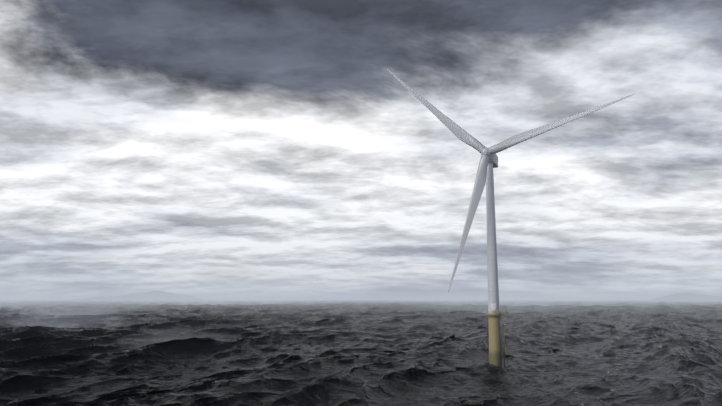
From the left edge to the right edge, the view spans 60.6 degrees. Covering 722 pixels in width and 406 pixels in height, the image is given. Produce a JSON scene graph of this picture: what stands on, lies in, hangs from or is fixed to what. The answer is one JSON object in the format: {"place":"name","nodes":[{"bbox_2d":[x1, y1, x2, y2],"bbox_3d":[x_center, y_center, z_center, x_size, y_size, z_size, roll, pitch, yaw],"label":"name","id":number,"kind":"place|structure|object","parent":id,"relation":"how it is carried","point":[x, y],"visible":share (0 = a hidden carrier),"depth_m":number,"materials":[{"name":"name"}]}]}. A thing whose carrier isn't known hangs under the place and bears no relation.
{"place":"outdoors","nodes":[
{"label":"outdoors","id":0,"kind":"place"},
{"bbox_2d":[0,292,66,309],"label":"mist","id":1,"kind":"structure","parent":0,"point":[27,303],"depth_m":1795.47,"materials":[{"name":"grey"}]},
{"bbox_2d":[0,289,114,305],"bbox_3d":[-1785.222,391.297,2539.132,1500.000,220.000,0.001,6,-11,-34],"label":"mist","id":2,"kind":"structure","parent":0,"point":[53,300],"depth_m":2812.83,"materials":[{"name":"grey"}]},
{"bbox_2d":[0,304,151,315],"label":"mist","id":3,"kind":"structure","parent":0,"point":[72,308],"depth_m":1222.03,"materials":[{"name":"grey"}]},
{"bbox_2d":[56,293,177,304],"bbox_3d":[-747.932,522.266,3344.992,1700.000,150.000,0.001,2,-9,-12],"label":"mist","id":4,"kind":"structure","parent":0,"point":[130,300],"depth_m":3254.66,"materials":[{"name":"grey"}]},
{"bbox_2d":[75,290,207,299],"bbox_3d":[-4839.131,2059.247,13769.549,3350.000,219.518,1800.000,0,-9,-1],"label":"island","id":5,"kind":"structure","parent":0,"point":[169,296],"depth_m":13277.39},
{"bbox_2d":[0,299,721,405],"bbox_3d":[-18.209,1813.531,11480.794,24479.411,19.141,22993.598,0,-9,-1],"label":"sea","id":6,"kind":"structure","parent":0,"point":[341,352],"depth_m":382.10,"materials":[{"name":"liquid"}]},
{"bbox_2d":[486,307,508,366],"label":"turbine foundation","id":7,"kind":"object","parent":6,"relation":"in","point":[495,346],"visible":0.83,"depth_m":338.12,"materials":[{"name":"metal"}]},
{"bbox_2d":[486,163,499,312],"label":"tower","id":8,"kind":"structure","parent":7,"relation":"on","point":[493,288],"depth_m":346.22,"materials":[{"name":"metal"}]},
{"bbox_2d":[488,153,497,167],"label":"nacelle","id":9,"kind":"object","parent":8,"relation":"attached to","point":[493,158],"visible":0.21,"depth_m":354.99,"materials":[{"name":"metal"}]},
{"bbox_2d":[387,69,633,291],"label":"turbine rotor","id":10,"kind":"object","parent":9,"relation":"attached to","point":[459,132],"visible":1,"depth_m":344.37,"materials":[{"name":"white metal"}]},
{"bbox_2d":[0,0,721,299],"label":"sky","id":11,"kind":"structure","parent":0,"point":[203,149],"materials":[{"name":"grey"}]},
{"bbox_2d":[386,299,697,305],"bbox_3d":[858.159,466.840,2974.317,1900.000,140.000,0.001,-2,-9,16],"label":"mist","id":12,"kind":"structure","parent":0,"point":[518,301],"depth_m":2992.87,"materials":[{"name":"grey"}]},
{"bbox_2d":[637,294,721,304],"bbox_3d":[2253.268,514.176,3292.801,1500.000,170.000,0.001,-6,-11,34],"label":"mist","id":13,"kind":"structure","parent":0,"point":[683,299],"depth_m":3557.31,"materials":[{"name":"grey"}]},
{"bbox_2d":[650,293,721,299],"bbox_3d":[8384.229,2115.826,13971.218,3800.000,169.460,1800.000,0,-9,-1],"label":"island","id":14,"kind":"structure","parent":0,"point":[687,296],"depth_m":13612.38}
]}

